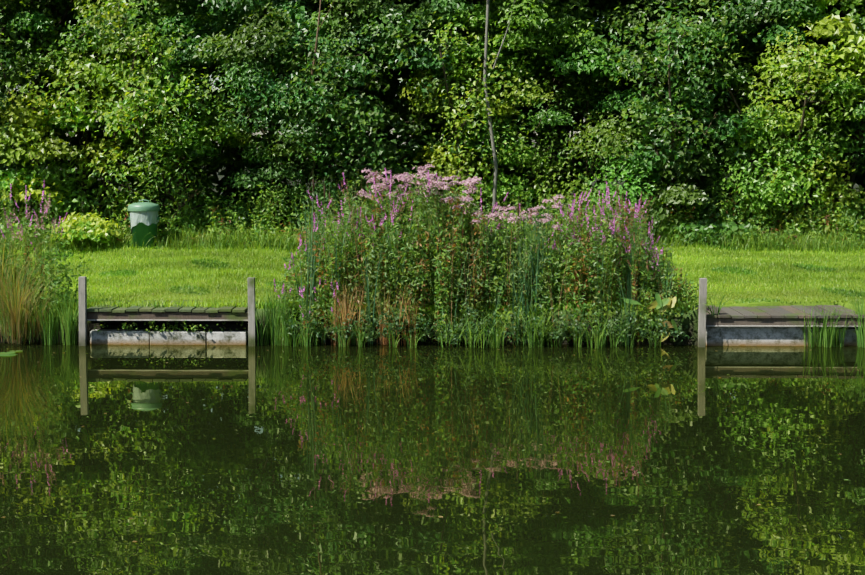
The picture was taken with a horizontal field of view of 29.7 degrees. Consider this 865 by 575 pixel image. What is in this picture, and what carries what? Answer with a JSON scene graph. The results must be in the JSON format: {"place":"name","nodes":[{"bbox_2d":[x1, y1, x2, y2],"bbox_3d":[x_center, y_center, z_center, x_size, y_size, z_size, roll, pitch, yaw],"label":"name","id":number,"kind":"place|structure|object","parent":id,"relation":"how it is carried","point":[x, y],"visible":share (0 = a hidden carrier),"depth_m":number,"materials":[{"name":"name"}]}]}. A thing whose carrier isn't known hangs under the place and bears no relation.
{"place":"outdoors","nodes":[
{"label":"outdoors","id":0,"kind":"place"},
{"bbox_2d":[0,342,864,574],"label":"pond water","id":1,"kind":"structure","parent":0,"point":[344,441],"depth_m":14.83,"materials":[{"name":"green liquid"}]},
{"bbox_2d":[0,350,21,355],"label":"water lily pads","id":2,"kind":"object","parent":1,"relation":"on","point":[6,354],"visible":1,"depth_m":22.84,"materials":[{"name":"green plant"}]},
{"bbox_2d":[1,349,847,554],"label":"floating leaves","id":3,"kind":"object","parent":1,"relation":"on","point":[522,450],"visible":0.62,"depth_m":15.64,"materials":[{"name":"green plant"}]},
{"bbox_2d":[0,160,864,344],"bbox_3d":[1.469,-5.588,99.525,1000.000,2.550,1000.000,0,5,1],"label":"ground","id":4,"kind":"structure","parent":0,"point":[692,328],"depth_m":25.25,"materials":[{"name":"green plant"}]},
{"bbox_2d":[0,0,94,232],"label":"shrub","id":5,"kind":"object","parent":4,"relation":"on","point":[13,80],"visible":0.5,"depth_m":31.15,"materials":[{"name":"green plant"}]},
{"bbox_2d":[0,5,104,212],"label":"tree","id":6,"kind":"object","parent":4,"relation":"on","point":[24,94],"visible":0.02,"depth_m":35.16,"materials":[{"name":"green plant"}]},
{"bbox_2d":[0,0,154,213],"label":"tree","id":7,"kind":"object","parent":4,"relation":"on","point":[22,31],"visible":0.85,"depth_m":31.63,"materials":[{"name":"green plant"}]},
{"bbox_2d":[0,0,198,212],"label":"tree","id":8,"kind":"object","parent":4,"relation":"on","point":[46,88],"visible":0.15,"depth_m":34.75,"materials":[{"name":"green plant"}]},
{"bbox_2d":[0,0,240,244],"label":"shrub","id":9,"kind":"object","parent":4,"relation":"on","point":[68,117],"visible":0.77,"depth_m":30.73,"materials":[{"name":"green plant"}]},
{"bbox_2d":[15,4,242,192],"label":"tree","id":10,"kind":"object","parent":4,"relation":"on","point":[100,55],"visible":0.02,"depth_m":41.00,"materials":[{"name":"green plant"}]},
{"bbox_2d":[128,199,159,247],"bbox_3d":[-5.305,-1.161,30.022,0.584,0.927,0.584,0,5,1],"label":"litter bin","id":11,"kind":"object","parent":4,"relation":"on","point":[144,218],"visible":0.79,"depth_m":29.82,"materials":[{"name":"green plastic"}]},
{"bbox_2d":[78,276,256,345],"bbox_3d":[-3.860,0.785,24.602,2.600,2.010,1.640,0,5,1],"label":"wooden dock","id":12,"kind":"object","parent":4,"relation":"on","point":[149,313],"visible":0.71,"depth_m":23.85,"materials":[{"name":"grey wood"}]},
{"bbox_2d":[90,329,246,344],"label":"concrete retaining wall","id":13,"kind":"structure","parent":4,"relation":"on","point":[124,337],"depth_m":23.96,"materials":[{"name":"grey concrete"}]},
{"bbox_2d":[92,0,249,158],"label":"tree","id":14,"kind":"object","parent":4,"relation":"on","point":[214,78],"depth_m":39.45,"materials":[{"name":"green plant"}]},
{"bbox_2d":[87,15,270,232],"bbox_3d":[-4.800,-3.013,31.756,3.164,4.369,4.740,0,5,1],"label":"shrub","id":15,"kind":"object","parent":4,"relation":"on","point":[174,167],"visible":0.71,"depth_m":30.92,"materials":[{"name":"green plant"}]},
{"bbox_2d":[104,0,357,217],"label":"tree","id":16,"kind":"object","parent":4,"relation":"on","point":[220,183],"visible":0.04,"depth_m":34.66,"materials":[{"name":"green plant"}]},
{"bbox_2d":[85,0,415,230],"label":"tree","id":17,"kind":"object","parent":4,"relation":"on","point":[211,50],"visible":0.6,"depth_m":31.28,"materials":[{"name":"green plant"}]},
{"bbox_2d":[195,17,400,233],"bbox_3d":[-2.475,-2.964,31.474,3.819,4.252,4.508,0,5,1],"label":"shrub","id":18,"kind":"object","parent":4,"relation":"on","point":[283,173],"visible":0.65,"depth_m":30.75,"materials":[{"name":"green plant"}]},
{"bbox_2d":[214,0,473,200],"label":"tree","id":19,"kind":"object","parent":4,"relation":"on","point":[444,8],"visible":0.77,"depth_m":31.00,"materials":[{"name":"green plant"}]},
{"bbox_2d":[248,6,448,163],"bbox_3d":[-1.621,-9.087,39.098,8.969,14.514,9.530,0,5,1],"label":"tree","id":20,"kind":"object","parent":4,"relation":"on","point":[390,84],"depth_m":38.79,"materials":[{"name":"green plant"}]},
{"bbox_2d":[260,3,492,228],"bbox_3d":[-0.965,-3.129,31.463,4.862,4.622,3.511,-2,5,-26],"label":"shrub","id":21,"kind":"object","parent":4,"relation":"on","point":[381,119],"visible":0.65,"depth_m":30.89,"materials":[{"name":"green plant"}]},
{"bbox_2d":[307,0,543,204],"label":"tree","id":22,"kind":"object","parent":4,"relation":"on","point":[402,74],"visible":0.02,"depth_m":34.58,"materials":[{"name":"green plant"}]},
{"bbox_2d":[0,178,864,347],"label":"reeds","id":23,"kind":"object","parent":4,"relation":"on","point":[15,296],"visible":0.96,"depth_m":24.01,"materials":[{"name":"green plant"}]},
{"bbox_2d":[0,175,864,251],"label":"hedge foot herbs","id":24,"kind":"object","parent":4,"relation":"on","point":[267,232],"visible":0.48,"depth_m":30.51,"materials":[{"name":"green plant"}]},
{"bbox_2d":[0,0,864,226],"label":"exposed branches","id":25,"kind":"object","parent":4,"relation":"on","point":[315,51],"visible":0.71,"depth_m":30.41,"materials":[{"name":"brown plant"}]},
{"bbox_2d":[396,0,561,234],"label":"shrub","id":26,"kind":"object","parent":4,"relation":"on","point":[471,88],"visible":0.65,"depth_m":31.15,"materials":[{"name":"green plant"}]},
{"bbox_2d":[270,160,698,348],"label":"flowering plants","id":27,"kind":"object","parent":4,"relation":"on","point":[375,261],"visible":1,"depth_m":24.12,"materials":[{"name":"green plant"}]},
{"bbox_2d":[483,0,497,223],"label":"young birch","id":28,"kind":"object","parent":4,"relation":"on","point":[490,122],"visible":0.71,"depth_m":30.53,"materials":[{"name":"grey plant"}]},
{"bbox_2d":[399,0,639,217],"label":"tree","id":29,"kind":"object","parent":4,"relation":"on","point":[601,5],"visible":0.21,"depth_m":34.47,"materials":[{"name":"green plant"}]},
{"bbox_2d":[445,0,647,195],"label":"tree","id":30,"kind":"object","parent":4,"relation":"on","point":[584,31],"visible":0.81,"depth_m":31.20,"materials":[{"name":"green plant"}]},
{"bbox_2d":[463,44,663,237],"bbox_3d":[2.661,-2.859,31.369,3.648,4.096,4.603,-2,5,-25],"label":"shrub","id":31,"kind":"object","parent":4,"relation":"on","point":[605,133],"visible":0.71,"depth_m":31.09,"materials":[{"name":"green plant"}]},
{"bbox_2d":[435,0,696,152],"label":"tree","id":32,"kind":"object","parent":4,"relation":"on","point":[568,127],"depth_m":34.97,"materials":[{"name":"green plant"}]},
{"bbox_2d":[563,0,787,244],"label":"shrub","id":33,"kind":"object","parent":4,"relation":"on","point":[703,159],"visible":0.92,"depth_m":30.66,"materials":[{"name":"green plant"}]},
{"bbox_2d":[578,0,830,222],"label":"tree","id":34,"kind":"object","parent":4,"relation":"on","point":[753,64],"visible":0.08,"depth_m":34.50,"materials":[{"name":"green plant"}]},
{"bbox_2d":[601,0,832,215],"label":"tree","id":35,"kind":"object","parent":4,"relation":"on","point":[767,12],"visible":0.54,"depth_m":30.99,"materials":[{"name":"green plant"}]},
{"bbox_2d":[660,0,864,238],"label":"shrub","id":36,"kind":"object","parent":4,"relation":"on","point":[845,87],"visible":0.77,"depth_m":30.57,"materials":[{"name":"green plant"}]},
{"bbox_2d":[693,278,863,346],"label":"wooden dock","id":37,"kind":"object","parent":4,"relation":"on","point":[756,326],"visible":0.62,"depth_m":23.81,"materials":[{"name":"wood"}]},
{"bbox_2d":[716,0,863,174],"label":"tree","id":38,"kind":"object","parent":4,"relation":"on","point":[848,122],"visible":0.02,"depth_m":34.08,"materials":[{"name":"green plant"}]},
{"bbox_2d":[733,0,864,218],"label":"tree","id":39,"kind":"object","parent":4,"relation":"on","point":[859,178],"visible":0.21,"depth_m":34.37,"materials":[{"name":"green plant"}]},
{"bbox_2d":[772,0,864,212],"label":"tree","id":40,"kind":"object","parent":4,"relation":"on","point":[844,30],"visible":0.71,"depth_m":30.30,"materials":[{"name":"green plant"}]},
{"bbox_2d":[845,75,864,218],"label":"shrub","id":41,"kind":"object","parent":4,"relation":"on","point":[861,133],"visible":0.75,"depth_m":31.05,"materials":[{"name":"green plant"}]},
{"bbox_2d":[10,17,860,158],"label":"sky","id":42,"kind":"structure","parent":0,"point":[260,133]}
]}

